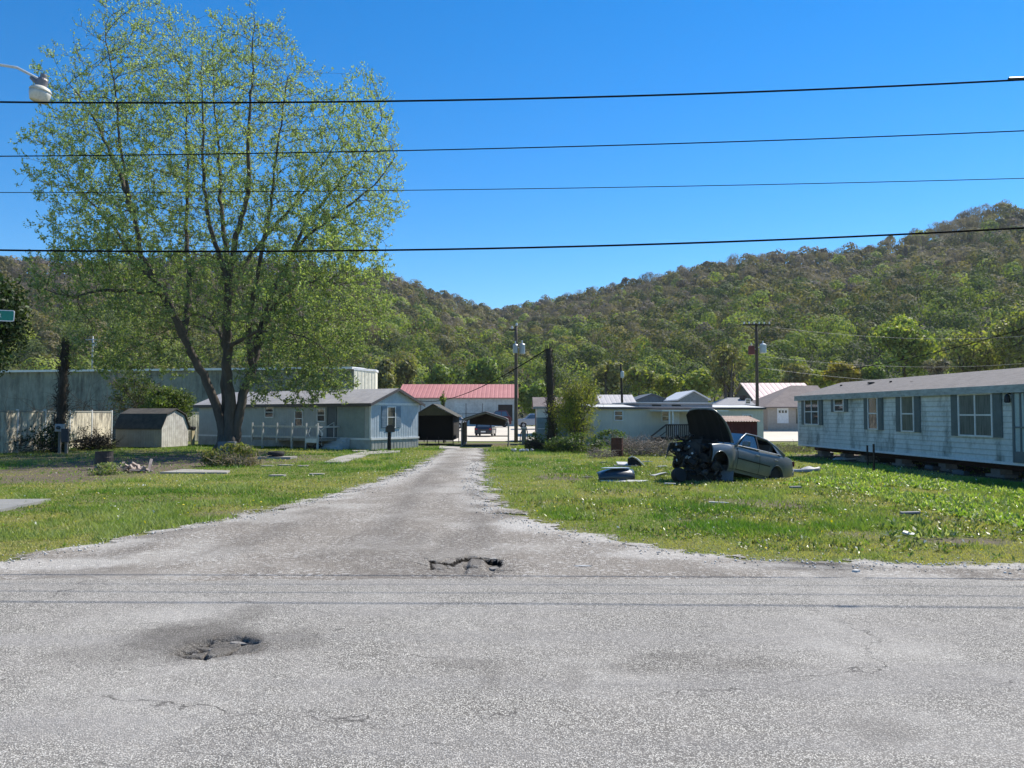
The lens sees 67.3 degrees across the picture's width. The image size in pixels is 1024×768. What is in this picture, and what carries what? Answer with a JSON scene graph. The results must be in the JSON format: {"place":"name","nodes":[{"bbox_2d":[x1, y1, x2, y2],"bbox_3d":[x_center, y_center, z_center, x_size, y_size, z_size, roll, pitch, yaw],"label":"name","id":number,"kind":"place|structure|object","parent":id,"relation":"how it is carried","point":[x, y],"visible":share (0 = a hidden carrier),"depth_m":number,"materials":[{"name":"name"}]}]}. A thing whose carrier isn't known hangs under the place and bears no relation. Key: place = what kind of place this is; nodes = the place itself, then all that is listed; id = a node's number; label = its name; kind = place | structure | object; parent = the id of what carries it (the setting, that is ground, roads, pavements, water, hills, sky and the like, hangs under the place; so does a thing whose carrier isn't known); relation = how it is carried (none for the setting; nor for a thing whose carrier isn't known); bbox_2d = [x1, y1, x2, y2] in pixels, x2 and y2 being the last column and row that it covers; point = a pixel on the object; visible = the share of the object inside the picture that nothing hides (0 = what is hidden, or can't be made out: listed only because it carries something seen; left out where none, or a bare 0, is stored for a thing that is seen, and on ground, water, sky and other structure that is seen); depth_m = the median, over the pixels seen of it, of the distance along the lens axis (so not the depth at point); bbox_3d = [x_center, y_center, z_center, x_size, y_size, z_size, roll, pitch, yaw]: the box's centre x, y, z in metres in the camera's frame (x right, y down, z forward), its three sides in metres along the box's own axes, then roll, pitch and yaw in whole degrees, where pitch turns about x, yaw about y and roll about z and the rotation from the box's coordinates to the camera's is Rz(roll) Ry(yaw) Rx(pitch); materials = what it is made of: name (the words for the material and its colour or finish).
{"place":"outdoors","nodes":[
{"label":"outdoors","id":0,"kind":"place"},
{"bbox_2d":[325,450,399,463],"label":"path","id":1,"kind":"structure","parent":0,"point":[344,459],"depth_m":34.79,"materials":[{"name":"concrete"}]},
{"bbox_2d":[0,577,1023,767],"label":"road","id":2,"kind":"structure","parent":0,"point":[803,672],"depth_m":5.58,"materials":[{"name":"asphalt"}]},
{"bbox_2d":[0,448,1023,580],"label":"driveway","id":3,"kind":"structure","parent":0,"point":[425,522],"depth_m":10.59,"materials":[{"name":"gravel"}]},
{"bbox_2d":[0,425,1023,565],"bbox_3d":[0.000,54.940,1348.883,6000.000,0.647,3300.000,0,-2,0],"label":"ground","id":4,"kind":"structure","parent":0,"point":[476,444],"depth_m":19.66,"materials":[{"name":"plant"}]},
{"bbox_2d":[0,310,14,321],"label":"street sign","id":5,"kind":"object","parent":4,"relation":"on","point":[7,315],"visible":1,"depth_m":10.52,"materials":[{"name":"metal"}]},
{"bbox_2d":[0,271,39,378],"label":"tree","id":6,"kind":"object","parent":4,"relation":"on","point":[14,329],"visible":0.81,"depth_m":27.43,"materials":[{"name":"green plant"}]},
{"bbox_2d":[0,499,49,511],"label":"concrete pad","id":7,"kind":"object","parent":4,"relation":"on","point":[8,504],"visible":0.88,"depth_m":16.29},
{"bbox_2d":[0,64,51,104],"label":"street lamp","id":8,"kind":"object","parent":4,"relation":"on","point":[39,90],"visible":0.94,"depth_m":13.14,"materials":[{"name":"metal"}]},
{"bbox_2d":[3,422,83,453],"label":"undergrowth","id":9,"kind":"object","parent":4,"relation":"on","point":[25,440],"visible":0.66,"depth_m":38.00,"materials":[{"name":"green plant"}]},
{"bbox_2d":[34,336,76,452],"bbox_3d":[-22.941,0.545,38.781,2.030,6.099,1.338,0,-2,12],"label":"vine covered pole","id":10,"kind":"object","parent":4,"relation":"on","point":[63,370],"visible":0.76,"depth_m":38.58,"materials":[{"name":"plant"}]},
{"bbox_2d":[0,409,112,452],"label":"panel fence","id":11,"kind":"object","parent":4,"relation":"on","point":[12,422],"visible":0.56,"depth_m":39.81,"materials":[{"name":"white paint"}]},
{"bbox_2d":[55,424,69,452],"bbox_3d":[-21.700,2.643,37.116,0.660,1.420,0.340,0,-2,0],"label":"meter pedestal","id":12,"kind":"object","parent":4,"relation":"on","point":[63,433],"visible":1,"depth_m":37.07,"materials":[{"name":"grey metal"}]},
{"bbox_2d":[3,374,171,436],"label":"bare vines","id":13,"kind":"object","parent":4,"relation":"on","point":[78,404],"visible":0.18,"depth_m":50.21,"materials":[{"name":"plant"}]},
{"bbox_2d":[70,422,122,450],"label":"undergrowth","id":14,"kind":"object","parent":4,"relation":"on","point":[94,442],"visible":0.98,"depth_m":41.27,"materials":[{"name":"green plant"}]},
{"bbox_2d":[95,451,113,469],"bbox_3d":[-14.303,2.677,26.983,0.597,0.620,0.597,0,-2,0],"label":"barrel","id":15,"kind":"object","parent":4,"relation":"on","point":[103,456],"visible":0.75,"depth_m":26.75,"materials":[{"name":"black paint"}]},
{"bbox_2d":[83,461,130,474],"bbox_3d":[-12.926,2.687,24.599,1.173,0.419,1.040,-1,-2,24],"label":"weed clump","id":16,"kind":"object","parent":4,"relation":"on","point":[107,469],"visible":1,"depth_m":24.41,"materials":[{"name":"green plant"}]},
{"bbox_2d":[102,370,168,413],"bbox_3d":[-26.975,1.541,55.952,4.920,5.724,5.151,2,-3,-44],"label":"shrub","id":17,"kind":"object","parent":4,"relation":"on","point":[129,393],"visible":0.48,"depth_m":55.19,"materials":[{"name":"green plant"}]},
{"bbox_2d":[120,459,153,472],"bbox_3d":[-12.418,2.783,25.407,1.090,0.620,0.644,0,-2,0],"label":"wood pile","id":18,"kind":"object","parent":4,"relation":"on","point":[132,466],"visible":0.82,"depth_m":25.33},
{"bbox_2d":[113,408,190,446],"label":"garden shed","id":19,"kind":"structure","parent":4,"relation":"on","point":[151,427],"depth_m":44.62,"materials":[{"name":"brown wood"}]},
{"bbox_2d":[138,384,199,420],"bbox_3d":[-23.220,2.040,51.790,4.497,4.207,3.638,-1,-2,22],"label":"shrub","id":20,"kind":"object","parent":4,"relation":"on","point":[181,401],"visible":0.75,"depth_m":51.30,"materials":[{"name":"green plant"}]},
{"bbox_2d":[0,476,354,535],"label":"leafy weeds","id":21,"kind":"object","parent":4,"relation":"on","point":[210,509],"visible":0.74,"depth_m":17.34,"materials":[{"name":"green plant"}]},
{"bbox_2d":[0,367,377,438],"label":"warehouse","id":22,"kind":"structure","parent":4,"relation":"on","point":[34,386],"depth_m":74.07,"materials":[{"name":"white metal"}]},
{"bbox_2d":[186,412,198,440],"bbox_3d":[-22.469,2.978,53.995,0.100,2.170,1.696,-2,-3,34],"label":"panel fence","id":23,"kind":"object","parent":4,"relation":"on","point":[193,421],"visible":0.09,"depth_m":54.19,"materials":[{"name":"white paint"}]},
{"bbox_2d":[160,469,229,473],"bbox_3d":[-10.221,2.907,25.451,2.220,0.080,1.363,0,-2,4],"label":"concrete pad","id":24,"kind":"object","parent":4,"relation":"on","point":[189,471],"visible":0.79,"depth_m":25.09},
{"bbox_2d":[8,0,410,451],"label":"maple tree","id":25,"kind":"object","parent":4,"relation":"on","point":[228,411],"visible":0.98,"depth_m":38.28,"materials":[{"name":"green plant"}]},
{"bbox_2d":[199,442,271,466],"bbox_3d":[-10.232,2.596,28.394,2.569,0.944,1.914,0,-2,0],"label":"bush","id":26,"kind":"object","parent":4,"relation":"on","point":[210,458],"visible":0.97,"depth_m":28.28,"materials":[{"name":"green plant"}]},
{"bbox_2d":[251,422,339,449],"bbox_3d":[-12.242,2.901,43.328,5.433,1.450,1.660,-1,-3,33],"label":"porch","id":27,"kind":"object","parent":4,"relation":"on","point":[305,438],"visible":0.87,"depth_m":42.30,"materials":[{"name":"grey wood"}]},
{"bbox_2d":[193,388,424,449],"bbox_3d":[-12.808,2.096,47.181,15.540,3.400,4.550,-1,-3,33],"label":"mobile home","id":28,"kind":"object","parent":4,"relation":"on","point":[363,418],"visible":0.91,"depth_m":43.80,"materials":[{"name":"blue"}]},
{"bbox_2d":[294,410,302,425],"bbox_3d":[-12.329,1.994,44.498,0.702,0.940,0.060,-1,-3,33],"label":"window","id":29,"kind":"structure","parent":28,"relation":"in","point":[298,416],"depth_m":44.52,"materials":[{"name":"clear glass"}]},
{"bbox_2d":[387,406,395,427],"bbox_3d":[-6.705,1.845,42.753,0.060,1.212,0.714,-1,-3,33],"label":"window","id":30,"kind":"structure","parent":28,"relation":"in","point":[391,410],"depth_m":42.78,"materials":[{"name":"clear glass"}]},
{"bbox_2d":[321,422,349,449],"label":"steps","id":31,"kind":"structure","parent":4,"relation":"on","point":[341,443],"depth_m":41.84,"materials":[{"name":"concrete"}]},
{"bbox_2d":[372,358,398,388],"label":"tree","id":32,"kind":"object","parent":4,"relation":"on","point":[387,378],"visible":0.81,"depth_m":139.10,"materials":[{"name":"green plant"}]},
{"bbox_2d":[385,425,394,449],"bbox_3d":[-6.402,2.837,40.418,0.470,1.390,0.615,0,-2,-11],"label":"mailbox","id":33,"kind":"object","parent":4,"relation":"on","point":[389,429],"visible":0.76,"depth_m":40.31,"materials":[{"name":"black plastic"}]},
{"bbox_2d":[393,356,418,386],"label":"tree","id":34,"kind":"object","parent":4,"relation":"on","point":[407,369],"visible":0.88,"depth_m":144.14,"materials":[{"name":"green plant"}]},
{"bbox_2d":[422,363,456,383],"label":"tree","id":35,"kind":"object","parent":4,"relation":"on","point":[441,374],"visible":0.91,"depth_m":149.00,"materials":[{"name":"green plant"}]},
{"bbox_2d":[418,404,462,444],"bbox_3d":[-4.832,2.627,50.536,2.815,2.600,5.400,0,-2,0],"label":"storage canopy","id":36,"kind":"object","parent":4,"relation":"on","point":[435,423],"visible":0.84,"depth_m":49.12,"materials":[{"name":"black fabric"}]},
{"bbox_2d":[400,384,513,425],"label":"metal building","id":37,"kind":"structure","parent":4,"relation":"on","point":[491,398],"depth_m":118.32,"materials":[{"name":"white paint"}]},
{"bbox_2d":[464,356,502,383],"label":"tree","id":38,"kind":"object","parent":4,"relation":"on","point":[483,370],"visible":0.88,"depth_m":148.13,"materials":[{"name":"green plant"}]},
{"bbox_2d":[461,411,508,446],"bbox_3d":[-1.615,2.780,48.418,2.865,2.090,5.220,0,-2,0],"label":"metal carport","id":39,"kind":"object","parent":4,"relation":"on","point":[485,418],"visible":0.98,"depth_m":50.89,"materials":[{"name":"metal"}]},
{"bbox_2d":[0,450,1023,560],"bbox_3d":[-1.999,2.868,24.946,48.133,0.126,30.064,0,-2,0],"label":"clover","id":40,"kind":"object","parent":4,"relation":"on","point":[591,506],"visible":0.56,"depth_m":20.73,"materials":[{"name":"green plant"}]},
{"bbox_2d":[7,451,1023,549],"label":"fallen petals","id":41,"kind":"object","parent":4,"relation":"on","point":[640,498],"visible":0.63,"depth_m":18.07,"materials":[{"name":"plant"}]},
{"bbox_2d":[509,323,524,442],"bbox_3d":[0.397,-0.032,59.962,1.260,9.508,0.479,0,-2,0],"label":"utility pole","id":42,"kind":"object","parent":4,"relation":"on","point":[521,347],"visible":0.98,"depth_m":59.92,"materials":[{"name":"wood"}]},
{"bbox_2d":[518,378,546,425],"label":"tree","id":43,"kind":"object","parent":4,"relation":"on","point":[525,395],"visible":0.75,"depth_m":122.70,"materials":[{"name":"green plant"}]},
{"bbox_2d":[520,432,544,449],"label":"undergrowth","id":44,"kind":"object","parent":4,"relation":"on","point":[537,442],"visible":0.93,"depth_m":41.45,"materials":[{"name":"green plant"}]},
{"bbox_2d":[532,397,563,431],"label":"shed","id":45,"kind":"structure","parent":4,"relation":"on","point":[537,401],"depth_m":67.53,"materials":[{"name":"grey wood"}]},
{"bbox_2d":[533,407,566,441],"bbox_3d":[3.753,2.696,51.534,4.614,2.340,3.600,0,-2,0],"label":"storage trailer","id":46,"kind":"object","parent":4,"relation":"on","point":[541,420],"visible":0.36,"depth_m":49.94,"materials":[{"name":"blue metal"}]},
{"bbox_2d":[542,340,561,441],"bbox_3d":[2.294,0.627,43.332,1.324,6.152,1.325,0,-2,0],"label":"vine covered pole","id":47,"kind":"object","parent":4,"relation":"on","point":[549,380],"visible":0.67,"depth_m":43.20,"materials":[{"name":"plant"}]},
{"bbox_2d":[543,372,603,447],"bbox_3d":[3.441,1.425,42.566,3.630,4.638,3.382,1,-2,-24],"label":"leafy shrub","id":48,"kind":"object","parent":4,"relation":"on","point":[573,418],"visible":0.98,"depth_m":42.05,"materials":[{"name":"green plant"}]},
{"bbox_2d":[543,432,607,452],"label":"undergrowth","id":49,"kind":"object","parent":4,"relation":"on","point":[555,443],"visible":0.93,"depth_m":38.22,"materials":[{"name":"green plant"}]},
{"bbox_2d":[584,446,616,457],"bbox_3d":[3.935,2.928,33.765,1.734,0.628,1.128,0,-2,0],"label":"brush pile","id":50,"kind":"object","parent":4,"relation":"on","point":[605,453],"visible":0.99,"depth_m":33.68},
{"bbox_2d":[589,359,626,394],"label":"tree","id":51,"kind":"object","parent":4,"relation":"on","point":[606,370],"visible":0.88,"depth_m":137.10,"materials":[{"name":"green plant"}]},
{"bbox_2d":[590,429,627,445],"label":"undergrowth","id":52,"kind":"object","parent":4,"relation":"on","point":[607,432],"visible":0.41,"depth_m":44.99,"materials":[{"name":"green plant"}]},
{"bbox_2d":[596,467,634,479],"bbox_3d":[2.948,2.554,21.788,1.040,0.372,0.511,0,-2,-3],"label":"bumper cover","id":53,"kind":"object","parent":4,"relation":"on","point":[619,473],"visible":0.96,"depth_m":21.65,"materials":[{"name":"plastic"}]},
{"bbox_2d":[611,438,622,456],"bbox_3d":[4.798,2.886,35.141,0.556,0.840,0.556,0,-2,0],"label":"barrel","id":54,"kind":"object","parent":4,"relation":"on","point":[617,444],"visible":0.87,"depth_m":34.91,"materials":[{"name":"metal"}]},
{"bbox_2d":[613,456,644,466],"bbox_3d":[4.278,2.817,28.100,1.132,0.395,0.406,0,-2,6],"label":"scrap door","id":55,"kind":"structure","parent":4,"relation":"on","point":[632,462],"depth_m":28.05,"materials":[{"name":"metal"}]},
{"bbox_2d":[601,430,678,455],"bbox_3d":[6.075,2.683,36.096,3.912,1.299,3.030,0,-2,0],"label":"brush pile","id":56,"kind":"object","parent":4,"relation":"on","point":[646,448],"visible":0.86,"depth_m":35.58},
{"bbox_2d":[624,363,658,395],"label":"tree","id":57,"kind":"object","parent":4,"relation":"on","point":[639,378],"visible":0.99,"depth_m":136.79,"materials":[{"name":"green plant"}]},
{"bbox_2d":[567,402,765,444],"bbox_3d":[10.223,2.508,49.139,12.455,2.629,5.550,1,-2,-20],"label":"mobile home","id":58,"kind":"object","parent":4,"relation":"on","point":[645,419],"visible":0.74,"depth_m":47.29,"materials":[{"name":"white"}]},
{"bbox_2d":[652,372,684,397],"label":"tree","id":59,"kind":"object","parent":4,"relation":"on","point":[669,384],"visible":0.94,"depth_m":138.97,"materials":[{"name":"green plant"}]},
{"bbox_2d":[647,424,689,445],"bbox_3d":[10.475,3.092,47.062,5.474,1.300,1.580,1,-2,-20],"label":"porch","id":60,"kind":"object","parent":4,"relation":"on","point":[670,425],"visible":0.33,"depth_m":45.99,"materials":[{"name":"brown wood"}]},
{"bbox_2d":[671,467,686,482],"bbox_3d":[4.639,2.539,21.408,0.430,0.435,0.290,1,-3,-29],"label":"loose wheel","id":61,"kind":"object","parent":4,"relation":"on","point":[678,475],"visible":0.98,"depth_m":21.32,"materials":[{"name":"rubber"}]},
{"bbox_2d":[682,368,716,394],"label":"tree","id":62,"kind":"object","parent":4,"relation":"on","point":[694,380],"visible":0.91,"depth_m":133.65,"materials":[{"name":"green plant"}]},
{"bbox_2d":[681,455,724,482],"bbox_3d":[5.352,2.431,21.633,1.244,0.843,1.110,0,-2,0],"label":"engine part","id":63,"kind":"object","parent":4,"relation":"on","point":[700,474],"visible":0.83,"depth_m":21.60,"materials":[{"name":"black metal"}]},
{"bbox_2d":[703,332,752,397],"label":"tree","id":64,"kind":"object","parent":4,"relation":"on","point":[725,378],"visible":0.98,"depth_m":99.62,"materials":[{"name":"green plant"}]},
{"bbox_2d":[664,407,794,478],"bbox_3d":[6.633,1.960,23.151,4.457,1.898,2.200,16,-11,-37],"label":"wrecked car","id":65,"kind":"object","parent":4,"relation":"on","point":[712,440],"visible":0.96,"depth_m":22.29,"materials":[{"name":"grey paint"}]},
{"bbox_2d":[722,416,759,435],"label":"metal shed","id":66,"kind":"structure","parent":4,"relation":"on","point":[742,424],"depth_m":35.95,"materials":[{"name":"metal"}]},
{"bbox_2d":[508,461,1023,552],"bbox_3d":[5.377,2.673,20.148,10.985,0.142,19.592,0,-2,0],"label":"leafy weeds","id":67,"kind":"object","parent":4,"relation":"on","point":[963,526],"visible":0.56,"depth_m":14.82,"materials":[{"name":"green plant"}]},
{"bbox_2d":[733,383,805,400],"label":"farm building","id":68,"kind":"structure","parent":4,"relation":"on","point":[748,389],"depth_m":124.59,"materials":[{"name":"white metal"}]},
{"bbox_2d":[771,442,817,452],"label":"dry weeds","id":69,"kind":"object","parent":4,"relation":"on","point":[798,448],"visible":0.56,"depth_m":38.32,"materials":[{"name":"green plant"}]},
{"bbox_2d":[779,362,813,384],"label":"tree","id":70,"kind":"object","parent":4,"relation":"on","point":[799,376],"visible":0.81,"depth_m":133.72,"materials":[{"name":"green plant"}]},
{"bbox_2d":[809,370,834,388],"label":"tree","id":71,"kind":"object","parent":4,"relation":"on","point":[819,381],"visible":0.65,"depth_m":139.10,"materials":[{"name":"green plant"}]},
{"bbox_2d":[821,361,862,383],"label":"tree","id":72,"kind":"object","parent":4,"relation":"on","point":[850,374],"visible":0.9,"depth_m":128.79,"materials":[{"name":"green plant"}]},
{"bbox_2d":[859,361,886,380],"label":"tree","id":73,"kind":"object","parent":4,"relation":"on","point":[876,372],"visible":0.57,"depth_m":127.68,"materials":[{"name":"green plant"}]},
{"bbox_2d":[777,461,1023,526],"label":"weeds","id":74,"kind":"object","parent":4,"relation":"on","point":[920,481],"visible":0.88,"depth_m":19.34,"materials":[{"name":"green plant"}]},
{"bbox_2d":[866,309,940,377],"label":"tree","id":75,"kind":"object","parent":4,"relation":"on","point":[899,343],"visible":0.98,"depth_m":133.08,"materials":[{"name":"green plant"}]},
{"bbox_2d":[794,367,1023,477],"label":"mobile home","id":76,"kind":"object","parent":4,"relation":"on","point":[950,422],"visible":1,"depth_m":26.43,"materials":[{"name":"white plastic"}]},
{"bbox_2d":[804,400,818,424],"bbox_3d":[13.451,1.244,34.547,0.060,1.183,1.388,0,-2,-4],"label":"window","id":77,"kind":"structure","parent":76,"relation":"in","point":[811,407],"depth_m":34.52,"materials":[{"name":"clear glass"}]},
{"bbox_2d":[833,399,843,411],"bbox_3d":[13.619,0.884,32.053,0.060,0.556,0.824,0,-2,-4],"label":"window","id":78,"kind":"structure","parent":76,"relation":"in","point":[838,403],"depth_m":32.06,"materials":[{"name":"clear glass"}]},
{"bbox_2d":[867,398,877,429],"bbox_3d":[13.806,1.125,29.427,0.060,1.250,0.708,0,-2,-4],"label":"window","id":79,"kind":"structure","parent":76,"relation":"in","point":[872,403],"depth_m":29.46,"materials":[{"name":"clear glass"}]},
{"bbox_2d":[900,396,914,431],"bbox_3d":[13.963,1.051,27.159,0.060,1.285,0.795,0,-2,-4],"label":"window","id":80,"kind":"structure","parent":76,"relation":"in","point":[906,403],"depth_m":27.17,"materials":[{"name":"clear glass"}]},
{"bbox_2d":[957,393,992,437],"bbox_3d":[14.210,0.951,23.611,0.060,1.331,1.573,0,-2,-4],"label":"window","id":81,"kind":"structure","parent":76,"relation":"in","point":[975,411],"depth_m":23.58,"materials":[{"name":"white glass"}]},
{"bbox_2d":[1011,392,1023,462],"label":"storm door","id":82,"kind":"structure","parent":76,"relation":"in","point":[1017,398],"depth_m":21.79,"materials":[{"name":"grey paint"}]},
{"bbox_2d":[870,514,958,537],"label":"leafy weeds","id":83,"kind":"object","parent":4,"relation":"on","point":[934,533],"visible":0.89,"depth_m":12.23,"materials":[{"name":"green plant"}]},
{"bbox_2d":[921,355,952,374],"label":"tree","id":84,"kind":"object","parent":4,"relation":"on","point":[939,366],"visible":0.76,"depth_m":104.55,"materials":[{"name":"green plant"}]},
{"bbox_2d":[933,321,1003,373],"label":"tree","id":85,"kind":"object","parent":4,"relation":"on","point":[973,355],"visible":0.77,"depth_m":118.46,"materials":[{"name":"green plant"}]},
{"bbox_2d":[982,301,1023,368],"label":"tree","id":86,"kind":"object","parent":4,"relation":"on","point":[1012,354],"visible":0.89,"depth_m":114.26,"materials":[{"name":"green plant"}]},
{"bbox_2d":[0,80,1023,103],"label":"overhead wire","id":87,"kind":"object","parent":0,"point":[507,98],"visible":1,"depth_m":11.87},
{"bbox_2d":[0,227,1023,251],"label":"overhead wire","id":88,"kind":"object","parent":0,"point":[510,247],"visible":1,"depth_m":11.78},
{"bbox_2d":[0,130,1023,156],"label":"overhead wire","id":89,"kind":"object","parent":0,"point":[511,148],"visible":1,"depth_m":11.85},
{"bbox_2d":[0,178,1023,192],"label":"overhead wire","id":90,"kind":"object","parent":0,"point":[498,189],"visible":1,"depth_m":11.82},
{"bbox_2d":[0,0,1023,309],"label":"sky","id":91,"kind":"structure","parent":0,"point":[423,49],"materials":[{"name":"blue"}]},
{"bbox_2d":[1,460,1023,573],"bbox_3d":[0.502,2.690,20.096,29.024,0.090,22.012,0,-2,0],"label":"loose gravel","id":92,"kind":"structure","parent":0,"point":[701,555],"depth_m":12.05,"materials":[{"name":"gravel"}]},
{"bbox_2d":[2,222,1023,418],"bbox_3d":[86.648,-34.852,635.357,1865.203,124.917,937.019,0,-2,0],"label":"hills","id":93,"kind":"structure","parent":0,"point":[521,416],"depth_m":243.21,"materials":[{"name":"green plant"}]},
{"bbox_2d":[0,199,1023,415],"bbox_3d":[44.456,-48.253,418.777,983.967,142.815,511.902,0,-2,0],"label":"forest","id":94,"kind":"object","parent":93,"relation":"on","point":[446,324],"visible":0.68,"depth_m":290.94,"materials":[{"name":"green plant"}]},
{"bbox_2d":[594,395,635,404],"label":"house","id":95,"kind":"structure","parent":0,"point":[607,399],"depth_m":79.19,"materials":[{"name":"beige paint"}]},
{"bbox_2d":[454,426,797,440],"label":"parking lot","id":96,"kind":"structure","parent":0,"point":[780,435],"depth_m":89.36,"materials":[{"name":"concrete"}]},
{"bbox_2d":[474,425,495,434],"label":"parked car","id":97,"kind":"object","parent":96,"relation":"on","point":[484,429],"visible":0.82,"depth_m":80.32,"materials":[{"name":"blue paint"}]},
{"bbox_2d":[518,414,534,426],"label":"parked car","id":98,"kind":"object","parent":96,"relation":"on","point":[528,420],"visible":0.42,"depth_m":100.09,"materials":[{"name":"silver metal"}]},
{"bbox_2d":[634,393,665,401],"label":"house","id":99,"kind":"structure","parent":96,"relation":"on","point":[651,397],"depth_m":96.00,"materials":[{"name":"metal"}]},
{"bbox_2d":[663,390,710,402],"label":"house","id":100,"kind":"structure","parent":96,"relation":"on","point":[692,396],"depth_m":88.01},
{"bbox_2d":[711,395,755,405],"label":"house","id":101,"kind":"structure","parent":96,"relation":"on","point":[742,400],"depth_m":93.42,"materials":[{"name":"white metal"}]},
{"bbox_2d":[743,322,770,406],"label":"utility pole","id":102,"kind":"object","parent":96,"relation":"on","point":[752,350],"visible":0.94,"depth_m":70.02,"materials":[{"name":"wood"}]},
{"bbox_2d":[751,385,819,429],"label":"garage","id":103,"kind":"structure","parent":96,"relation":"on","point":[780,411],"depth_m":98.13,"materials":[{"name":"beige paint"}]},
{"bbox_2d":[777,408,788,422],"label":"garage door","id":104,"kind":"structure","parent":103,"relation":"in","point":[782,413],"depth_m":97.85,"materials":[{"name":"white metal"}]},
{"bbox_2d":[812,328,1023,373],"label":"overhead wire","id":105,"kind":"object","parent":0,"point":[925,354],"visible":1,"depth_m":58.56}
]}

